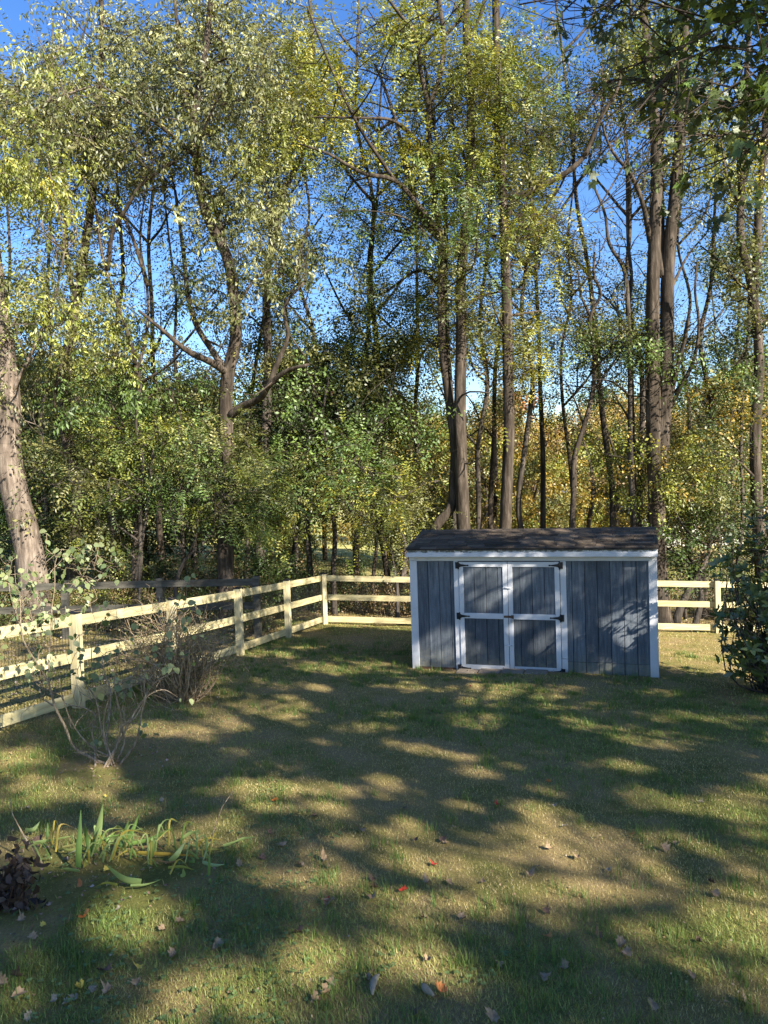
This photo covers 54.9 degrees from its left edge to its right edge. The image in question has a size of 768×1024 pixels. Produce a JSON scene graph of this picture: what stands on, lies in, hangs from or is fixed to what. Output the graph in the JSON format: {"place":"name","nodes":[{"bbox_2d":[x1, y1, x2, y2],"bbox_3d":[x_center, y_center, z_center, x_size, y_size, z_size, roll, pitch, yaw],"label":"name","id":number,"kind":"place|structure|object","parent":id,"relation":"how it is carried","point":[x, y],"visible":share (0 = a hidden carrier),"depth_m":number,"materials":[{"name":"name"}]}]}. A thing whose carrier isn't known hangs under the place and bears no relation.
{"place":"outdoors","nodes":[
{"label":"outdoors","id":0,"kind":"place"},
{"bbox_2d":[5,579,755,637],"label":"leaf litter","id":1,"kind":"object","parent":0,"point":[339,615],"visible":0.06,"depth_m":19.46,"materials":[{"name":"brown plant"}]},
{"bbox_2d":[0,475,767,1023],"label":"ground","id":2,"kind":"structure","parent":0,"point":[58,883],"depth_m":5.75,"materials":[{"name":"plant"}]},
{"bbox_2d":[0,836,50,914],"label":"wilted plant","id":3,"kind":"object","parent":2,"relation":"on","point":[14,883],"visible":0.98,"depth_m":4.45,"materials":[{"name":"leaf"},{"name":"bark"}]},
{"bbox_2d":[0,563,58,625],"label":"brush shrub","id":4,"kind":"object","parent":2,"relation":"on","point":[9,616],"visible":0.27,"depth_m":16.82,"materials":[{"name":"green plant"}]},
{"bbox_2d":[0,72,84,577],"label":"slim tree","id":5,"kind":"object","parent":2,"relation":"on","point":[9,258],"visible":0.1,"depth_m":23.78,"materials":[{"name":"green plant"}]},
{"bbox_2d":[0,1,105,572],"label":"slim tree","id":6,"kind":"object","parent":2,"relation":"on","point":[43,399],"visible":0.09,"depth_m":22.43,"materials":[{"name":"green plant"}]},
{"bbox_2d":[0,327,107,567],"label":"background tree","id":7,"kind":"object","parent":2,"relation":"on","point":[32,425],"visible":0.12,"depth_m":27.89,"materials":[{"name":"green plant"}]},
{"bbox_2d":[0,412,143,582],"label":"understory tree","id":8,"kind":"object","parent":2,"relation":"on","point":[29,459],"visible":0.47,"depth_m":18.30,"materials":[{"name":"green plant"}]},
{"bbox_2d":[0,2,148,623],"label":"shade tree","id":9,"kind":"object","parent":2,"relation":"on","point":[28,548],"visible":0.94,"depth_m":16.48,"materials":[{"name":"green plant"}]},
{"bbox_2d":[23,337,144,561],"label":"background tree","id":10,"kind":"object","parent":2,"relation":"on","point":[72,433],"visible":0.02,"depth_m":36.71,"materials":[{"name":"green plant"}]},
{"bbox_2d":[40,433,149,580],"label":"background tree","id":11,"kind":"object","parent":2,"relation":"on","point":[124,537],"visible":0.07,"depth_m":27.31,"materials":[{"name":"green plant"}]},
{"bbox_2d":[0,529,203,767],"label":"leggy shrub","id":12,"kind":"object","parent":2,"relation":"on","point":[39,622],"visible":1,"depth_m":7.24,"materials":[{"name":"green plant"}]},
{"bbox_2d":[0,0,204,605],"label":"shade tree","id":13,"kind":"object","parent":2,"relation":"on","point":[83,257],"visible":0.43,"depth_m":18.71,"materials":[{"name":"green plant"}]},
{"bbox_2d":[76,588,136,632],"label":"brush shrub","id":14,"kind":"object","parent":2,"relation":"on","point":[113,623],"visible":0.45,"depth_m":16.50,"materials":[{"name":"green plant"}]},
{"bbox_2d":[0,55,219,616],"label":"shade tree","id":15,"kind":"object","parent":2,"relation":"on","point":[123,367],"visible":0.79,"depth_m":17.76,"materials":[{"name":"green plant"}]},
{"bbox_2d":[47,538,172,604],"bbox_3d":[-7.260,1.869,19.571,3.153,2.574,3.747,0,2,37],"label":"brush shrub","id":16,"kind":"object","parent":2,"relation":"on","point":[96,573],"visible":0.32,"depth_m":19.78,"materials":[{"name":"green plant"}]},
{"bbox_2d":[32,26,195,591],"bbox_3d":[-8.205,-5.554,22.473,5.969,16.786,4.571,-1,2,29],"label":"slim tree","id":17,"kind":"object","parent":2,"relation":"on","point":[123,260],"visible":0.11,"depth_m":21.35,"materials":[{"name":"green plant"}]},
{"bbox_2d":[0,636,231,694],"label":"leaf litter","id":18,"kind":"object","parent":2,"relation":"on","point":[70,668],"visible":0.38,"depth_m":12.98,"materials":[{"name":"plant"}]},
{"bbox_2d":[21,321,221,625],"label":"understory tree","id":19,"kind":"object","parent":2,"relation":"on","point":[120,484],"visible":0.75,"depth_m":17.23,"materials":[{"name":"green plant"}]},
{"bbox_2d":[85,570,169,625],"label":"brush shrub","id":20,"kind":"object","parent":2,"relation":"on","point":[114,593],"visible":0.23,"depth_m":17.77,"materials":[{"name":"green plant"}]},
{"bbox_2d":[0,576,261,638],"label":"old fence","id":21,"kind":"object","parent":2,"relation":"on","point":[159,584],"visible":0.48,"depth_m":15.20,"materials":[{"name":"grey wood"}]},
{"bbox_2d":[55,393,206,580],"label":"background tree","id":22,"kind":"object","parent":2,"relation":"on","point":[146,545],"visible":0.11,"depth_m":28.73,"materials":[{"name":"green plant"}]},
{"bbox_2d":[22,791,252,886],"bbox_3d":[-1.794,2.215,5.067,1.740,0.480,0.943,-2,2,0],"label":"iris clump","id":23,"kind":"object","parent":2,"relation":"on","point":[97,841],"visible":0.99,"depth_m":5.06,"materials":[{"name":"green plant"}]},
{"bbox_2d":[55,1,229,578],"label":"slim tree","id":24,"kind":"object","parent":2,"relation":"on","point":[159,529],"visible":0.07,"depth_m":22.82,"materials":[{"name":"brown plant"}]},
{"bbox_2d":[107,575,180,629],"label":"brush shrub","id":25,"kind":"object","parent":2,"relation":"on","point":[147,600],"visible":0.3,"depth_m":17.25,"materials":[{"name":"green plant"}]},
{"bbox_2d":[102,549,215,601],"bbox_3d":[-6.485,2.321,20.959,3.079,2.750,3.292,-3,2,-42],"label":"brush shrub","id":26,"kind":"object","parent":2,"relation":"on","point":[161,566],"visible":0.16,"depth_m":20.90,"materials":[{"name":"green plant"}]},
{"bbox_2d":[73,337,257,579],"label":"understory tree","id":27,"kind":"object","parent":2,"relation":"on","point":[186,419],"visible":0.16,"depth_m":22.39,"materials":[{"name":"green plant"}]},
{"bbox_2d":[99,585,249,707],"bbox_3d":[-2.840,1.885,9.999,1.946,1.902,2.379,-3,2,-35],"label":"twiggy shrub","id":28,"kind":"object","parent":2,"relation":"on","point":[187,682],"visible":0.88,"depth_m":9.85,"materials":[{"name":"beige plant"}]},
{"bbox_2d":[144,553,216,616],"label":"brush shrub","id":29,"kind":"object","parent":2,"relation":"on","point":[190,588],"visible":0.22,"depth_m":18.45,"materials":[{"name":"green plant"}]},
{"bbox_2d":[116,366,252,570],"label":"background tree","id":30,"kind":"object","parent":2,"relation":"on","point":[186,548],"visible":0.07,"depth_m":29.82,"materials":[{"name":"green plant"}]},
{"bbox_2d":[122,103,285,590],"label":"slim tree","id":31,"kind":"object","parent":2,"relation":"on","point":[176,367],"visible":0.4,"depth_m":20.41,"materials":[{"name":"green plant"}]},
{"bbox_2d":[64,0,358,626],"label":"shade tree","id":32,"kind":"object","parent":2,"relation":"on","point":[192,108],"visible":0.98,"depth_m":17.09,"materials":[{"name":"green plant"}]},
{"bbox_2d":[161,532,268,610],"bbox_3d":[-4.756,1.932,20.955,3.140,2.845,3.482,-3,2,-26],"label":"brush shrub","id":33,"kind":"object","parent":2,"relation":"on","point":[189,565],"visible":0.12,"depth_m":20.43,"materials":[{"name":"green plant"}]},
{"bbox_2d":[93,344,342,621],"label":"understory tree","id":34,"kind":"object","parent":2,"relation":"on","point":[245,502],"visible":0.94,"depth_m":16.82,"materials":[{"name":"green plant"}]},
{"bbox_2d":[193,559,279,629],"bbox_3d":[-3.385,2.136,17.479,2.104,1.969,2.334,-3,2,-35],"label":"brush shrub","id":35,"kind":"object","parent":2,"relation":"on","point":[270,595],"visible":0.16,"depth_m":17.61,"materials":[{"name":"green plant"}]},
{"bbox_2d":[171,429,302,577],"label":"background tree","id":36,"kind":"object","parent":2,"relation":"on","point":[235,553],"visible":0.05,"depth_m":26.89,"materials":[{"name":"green plant"}]},
{"bbox_2d":[225,594,300,633],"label":"brush shrub","id":37,"kind":"object","parent":2,"relation":"on","point":[264,625],"visible":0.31,"depth_m":16.39,"materials":[{"name":"green plant"}]},
{"bbox_2d":[201,544,327,617],"bbox_3d":[-2.891,2.263,19.816,3.362,2.975,3.144,-3,2,-42],"label":"brush shrub","id":38,"kind":"object","parent":2,"relation":"on","point":[278,580],"visible":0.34,"depth_m":19.55,"materials":[{"name":"green plant"}]},
{"bbox_2d":[184,313,345,577],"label":"understory tree","id":39,"kind":"object","parent":2,"relation":"on","point":[270,453],"visible":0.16,"depth_m":21.77,"materials":[{"name":"green plant"}]},
{"bbox_2d":[191,74,361,601],"bbox_3d":[-3.191,-5.479,22.463,5.470,16.676,6.421,-3,2,-42],"label":"slim tree","id":40,"kind":"object","parent":2,"relation":"on","point":[249,408],"visible":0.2,"depth_m":21.96,"materials":[{"name":"green plant"}]},
{"bbox_2d":[234,551,330,615],"bbox_3d":[-2.859,2.327,20.343,2.999,2.638,2.804,-2,2,-11],"label":"brush shrub","id":41,"kind":"object","parent":2,"relation":"on","point":[293,599],"visible":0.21,"depth_m":20.32,"materials":[{"name":"green plant"}]},
{"bbox_2d":[240,466,330,575],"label":"background tree","id":42,"kind":"object","parent":2,"relation":"on","point":[314,545],"visible":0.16,"depth_m":30.55,"materials":[{"name":"green plant"}]},
{"bbox_2d":[205,19,368,578],"bbox_3d":[-3.068,-6.620,25.045,5.859,19.111,5.271,-2,2,0],"label":"slim tree","id":43,"kind":"object","parent":2,"relation":"on","point":[293,549],"visible":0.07,"depth_m":24.12,"materials":[{"name":"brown plant"}]},
{"bbox_2d":[188,0,388,584],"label":"shade tree","id":44,"kind":"object","parent":2,"relation":"on","point":[266,338],"visible":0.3,"depth_m":20.39,"materials":[{"name":"green plant"}]},
{"bbox_2d":[233,347,347,561],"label":"background tree","id":45,"kind":"object","parent":2,"relation":"on","point":[319,515],"visible":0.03,"depth_m":37.01,"materials":[{"name":"green plant"}]},
{"bbox_2d":[0,709,627,1023],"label":"clover","id":46,"kind":"object","parent":2,"relation":"on","point":[162,1017],"visible":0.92,"depth_m":4.38,"materials":[{"name":"green plant"}]},
{"bbox_2d":[237,68,393,611],"bbox_3d":[-2.612,-5.557,21.567,4.354,16.918,5.070,-3,2,-34],"label":"slim tree","id":47,"kind":"object","parent":2,"relation":"on","point":[308,542],"visible":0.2,"depth_m":20.76,"materials":[{"name":"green plant"}]},
{"bbox_2d":[303,552,365,612],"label":"brush shrub","id":48,"kind":"object","parent":2,"relation":"on","point":[340,602],"visible":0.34,"depth_m":20.86,"materials":[{"name":"green plant"}]},
{"bbox_2d":[209,289,465,614],"bbox_3d":[-1.458,-1.740,20.676,6.721,9.231,9.758,-2,2,0],"label":"understory tree","id":49,"kind":"object","parent":2,"relation":"on","point":[341,367],"visible":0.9,"depth_m":19.87,"materials":[{"name":"green plant"}]},
{"bbox_2d":[292,416,395,553],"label":"background tree","id":50,"kind":"object","parent":2,"relation":"on","point":[341,528],"visible":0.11,"depth_m":35.80,"materials":[{"name":"green plant"}]},
{"bbox_2d":[3,656,685,941],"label":"leaf litter","id":51,"kind":"object","parent":2,"relation":"on","point":[92,885],"visible":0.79,"depth_m":5.06,"materials":[{"name":"brown plant"}]},
{"bbox_2d":[336,565,391,614],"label":"brush shrub","id":52,"kind":"object","parent":2,"relation":"on","point":[364,602],"visible":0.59,"depth_m":20.39,"materials":[{"name":"green plant"}]},
{"bbox_2d":[278,0,461,610],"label":"slim tree","id":53,"kind":"object","parent":2,"relation":"on","point":[385,562],"visible":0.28,"depth_m":20.82,"materials":[{"name":"green plant"}]},
{"bbox_2d":[281,400,476,617],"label":"understory tree","id":54,"kind":"object","parent":2,"relation":"on","point":[395,518],"visible":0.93,"depth_m":18.43,"materials":[{"name":"green plant"}]},
{"bbox_2d":[312,1,453,605],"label":"slim tree","id":55,"kind":"object","parent":2,"relation":"on","point":[355,519],"visible":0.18,"depth_m":22.31,"materials":[{"name":"green plant"}]},
{"bbox_2d":[0,572,767,727],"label":"rail fence","id":56,"kind":"object","parent":2,"relation":"on","point":[77,620],"visible":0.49,"depth_m":13.42,"materials":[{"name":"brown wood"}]},
{"bbox_2d":[0,627,767,1021],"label":"leaf litter","id":57,"kind":"object","parent":2,"relation":"on","point":[388,801],"visible":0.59,"depth_m":6.06,"materials":[{"name":"brown plant"}]},
{"bbox_2d":[360,567,410,615],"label":"brush shrub","id":58,"kind":"object","parent":2,"relation":"on","point":[381,604],"visible":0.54,"depth_m":20.02,"materials":[{"name":"green plant"}]},
{"bbox_2d":[218,0,558,529],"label":"shade tree","id":59,"kind":"object","parent":2,"relation":"on","point":[413,36],"visible":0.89,"depth_m":18.34,"materials":[{"name":"green plant"}]},
{"bbox_2d":[304,294,502,604],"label":"understory tree","id":60,"kind":"object","parent":2,"relation":"on","point":[407,363],"visible":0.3,"depth_m":21.62,"materials":[{"name":"green plant"}]},
{"bbox_2d":[316,114,498,585],"bbox_3d":[1.377,-4.989,24.371,5.820,15.884,5.402,-1,2,26],"label":"slim tree","id":61,"kind":"object","parent":2,"relation":"on","point":[417,376],"visible":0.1,"depth_m":23.42,"materials":[{"name":"green plant"}]},
{"bbox_2d":[294,11,525,528],"bbox_3d":[0.828,-5.273,20.739,5.610,16.310,7.154,-1,2,33],"label":"shade tree","id":62,"kind":"object","parent":2,"relation":"on","point":[384,292],"visible":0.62,"depth_m":19.33,"materials":[{"name":"green plant"}]},
{"bbox_2d":[368,413,475,561],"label":"background tree","id":63,"kind":"object","parent":2,"relation":"on","point":[411,460],"visible":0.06,"depth_m":36.30,"materials":[{"name":"green plant"}]},
{"bbox_2d":[369,439,486,582],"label":"background tree","id":64,"kind":"object","parent":2,"relation":"on","point":[434,494],"visible":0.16,"depth_m":26.01,"materials":[{"name":"green plant"}]},
{"bbox_2d":[374,0,563,528],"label":"shade tree","id":65,"kind":"object","parent":2,"relation":"on","point":[462,301],"visible":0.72,"depth_m":18.11,"materials":[{"name":"green plant"}]},
{"bbox_2d":[427,419,546,529],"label":"background tree","id":66,"kind":"object","parent":2,"relation":"on","point":[485,464],"visible":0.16,"depth_m":33.43,"materials":[{"name":"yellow plant"}]},
{"bbox_2d":[444,399,536,528],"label":"background tree","id":67,"kind":"object","parent":2,"relation":"on","point":[495,504],"visible":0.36,"depth_m":30.73,"materials":[{"name":"green plant"}]},
{"bbox_2d":[420,0,567,528],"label":"slim tree","id":68,"kind":"object","parent":2,"relation":"on","point":[477,443],"visible":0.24,"depth_m":21.43,"materials":[{"name":"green plant"}]},
{"bbox_2d":[438,19,580,528],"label":"slim tree","id":69,"kind":"object","parent":2,"relation":"on","point":[493,446],"visible":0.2,"depth_m":23.92,"materials":[{"name":"plant"}]},
{"bbox_2d":[414,0,631,528],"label":"shade tree","id":70,"kind":"object","parent":2,"relation":"on","point":[499,142],"visible":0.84,"depth_m":18.50,"materials":[{"name":"green plant"}]},
{"bbox_2d":[468,383,587,527],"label":"background tree","id":71,"kind":"object","parent":2,"relation":"on","point":[551,441],"visible":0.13,"depth_m":35.91,"materials":[{"name":"yellow plant"}]},
{"bbox_2d":[405,527,658,677],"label":"garden shed","id":72,"kind":"structure","parent":2,"relation":"on","point":[584,600],"depth_m":12.31,"materials":[{"name":"blue wood"}]},
{"bbox_2d":[455,562,509,669],"bbox_3d":[1.668,1.784,12.552,0.882,1.895,0.055,-1,2,18],"label":"door","id":73,"kind":"structure","parent":72,"relation":"in","point":[472,575],"depth_m":12.55,"materials":[{"name":"white paint"}]},
{"bbox_2d":[507,562,564,671],"bbox_3d":[2.527,1.766,12.273,0.904,1.895,0.055,-1,2,18],"label":"door","id":74,"kind":"structure","parent":72,"relation":"in","point":[530,619],"depth_m":12.28,"materials":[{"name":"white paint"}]},
{"bbox_2d":[444,4,631,528],"bbox_3d":[4.634,-5.786,21.122,5.883,17.369,4.760,-2,2,0],"label":"slim tree","id":75,"kind":"object","parent":2,"relation":"on","point":[529,416],"visible":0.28,"depth_m":20.45,"materials":[{"name":"green plant"}]},
{"bbox_2d":[483,442,597,528],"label":"background tree","id":76,"kind":"object","parent":2,"relation":"on","point":[532,466],"visible":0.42,"depth_m":29.11,"materials":[{"name":"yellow plant"}]},
{"bbox_2d":[498,419,582,528],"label":"background tree","id":77,"kind":"object","parent":2,"relation":"on","point":[536,436],"visible":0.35,"depth_m":32.97,"materials":[{"name":"green plant"}]},
{"bbox_2d":[473,92,617,527],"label":"slim tree","id":78,"kind":"object","parent":2,"relation":"on","point":[542,481],"visible":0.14,"depth_m":22.91,"materials":[{"name":"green plant"}]},
{"bbox_2d":[512,416,599,527],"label":"background tree","id":79,"kind":"object","parent":2,"relation":"on","point":[560,475],"visible":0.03,"depth_m":39.27,"materials":[{"name":"green plant"}]},
{"bbox_2d":[529,454,609,527],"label":"background tree","id":80,"kind":"object","parent":2,"relation":"on","point":[579,513],"visible":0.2,"depth_m":37.17,"materials":[{"name":"yellow plant"}]},
{"bbox_2d":[492,221,653,527],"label":"young tree","id":81,"kind":"object","parent":2,"relation":"on","point":[585,344],"visible":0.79,"depth_m":19.09,"materials":[{"name":"green plant"}]},
{"bbox_2d":[514,53,645,493],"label":"slim tree","id":82,"kind":"object","parent":2,"relation":"on","point":[566,432],"visible":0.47,"depth_m":21.39,"materials":[{"name":"green plant"}]},
{"bbox_2d":[539,402,629,527],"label":"background tree","id":83,"kind":"object","parent":2,"relation":"on","point":[589,517],"visible":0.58,"depth_m":32.19,"materials":[{"name":"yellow plant"}]},
{"bbox_2d":[510,1,664,526],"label":"slim tree","id":84,"kind":"object","parent":2,"relation":"on","point":[612,523],"visible":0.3,"depth_m":22.88,"materials":[{"name":"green plant"}]},
{"bbox_2d":[551,405,647,526],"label":"background tree","id":85,"kind":"object","parent":2,"relation":"on","point":[590,435],"visible":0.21,"depth_m":40.42,"materials":[{"name":"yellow plant"}]},
{"bbox_2d":[567,383,646,526],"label":"background tree","id":86,"kind":"object","parent":2,"relation":"on","point":[618,479],"visible":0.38,"depth_m":33.73,"materials":[{"name":"green plant"}]},
{"bbox_2d":[548,373,670,484],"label":"background tree","id":87,"kind":"object","parent":2,"relation":"on","point":[584,396],"visible":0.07,"depth_m":69.83,"materials":[{"name":"green plant"}]},
{"bbox_2d":[543,0,695,526],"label":"slim tree","id":88,"kind":"object","parent":2,"relation":"on","point":[642,423],"visible":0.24,"depth_m":20.44,"materials":[{"name":"green plant"}]},
{"bbox_2d":[496,0,767,236],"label":"maple tree","id":89,"kind":"object","parent":2,"relation":"on","point":[726,16],"visible":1,"depth_m":7.04,"materials":[{"name":"green plant"}]},
{"bbox_2d":[546,67,717,526],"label":"young tree","id":90,"kind":"object","parent":2,"relation":"on","point":[630,353],"visible":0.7,"depth_m":18.90,"materials":[{"name":"green plant"}]},
{"bbox_2d":[604,398,704,526],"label":"background tree","id":91,"kind":"object","parent":2,"relation":"on","point":[638,412],"visible":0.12,"depth_m":27.90,"materials":[{"name":"green plant"}]},
{"bbox_2d":[545,0,764,622],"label":"shade tree","id":92,"kind":"object","parent":2,"relation":"on","point":[661,238],"visible":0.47,"depth_m":18.45,"materials":[{"name":"plant"}]},
{"bbox_2d":[590,65,736,600],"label":"slim tree","id":93,"kind":"object","parent":2,"relation":"on","point":[678,243],"visible":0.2,"depth_m":23.80,"materials":[{"name":"green plant"}]},
{"bbox_2d":[598,384,767,619],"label":"understory tree","id":94,"kind":"object","parent":2,"relation":"on","point":[681,445],"visible":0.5,"depth_m":18.92,"materials":[{"name":"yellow plant"}]},
{"bbox_2d":[606,392,767,623],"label":"understory tree","id":95,"kind":"object","parent":2,"relation":"on","point":[722,509],"visible":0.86,"depth_m":18.47,"materials":[{"name":"green plant"}]},
{"bbox_2d":[614,80,767,617],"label":"slim tree","id":96,"kind":"object","parent":2,"relation":"on","point":[709,398],"visible":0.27,"depth_m":19.87,"materials":[{"name":"green plant"}]},
{"bbox_2d":[624,371,767,552],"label":"background tree","id":97,"kind":"object","parent":2,"relation":"on","point":[680,402],"visible":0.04,"depth_m":38.14,"materials":[{"name":"green plant"}]},
{"bbox_2d":[659,27,767,581],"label":"shade tree","id":98,"kind":"object","parent":2,"relation":"on","point":[752,270],"visible":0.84,"depth_m":18.41,"materials":[{"name":"green plant"}]},
{"bbox_2d":[665,31,767,619],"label":"slim tree","id":99,"kind":"object","parent":2,"relation":"on","point":[749,307],"visible":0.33,"depth_m":19.55,"materials":[{"name":"green plant"}]},
{"bbox_2d":[675,115,767,594],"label":"slim tree","id":100,"kind":"object","parent":2,"relation":"on","point":[722,334],"visible":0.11,"depth_m":22.52,"materials":[{"name":"green plant"}]},
{"bbox_2d":[680,356,767,564],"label":"background tree","id":101,"kind":"object","parent":2,"relation":"on","point":[765,488],"visible":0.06,"depth_m":27.69,"materials":[{"name":"green plant"}]},
{"bbox_2d":[707,501,767,694],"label":"rhododendron","id":102,"kind":"object","parent":2,"relation":"on","point":[752,658],"visible":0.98,"depth_m":10.50,"materials":[{"name":"green plant"}]},
{"bbox_2d":[0,0,767,473],"label":"sky","id":103,"kind":"structure","parent":0,"point":[12,9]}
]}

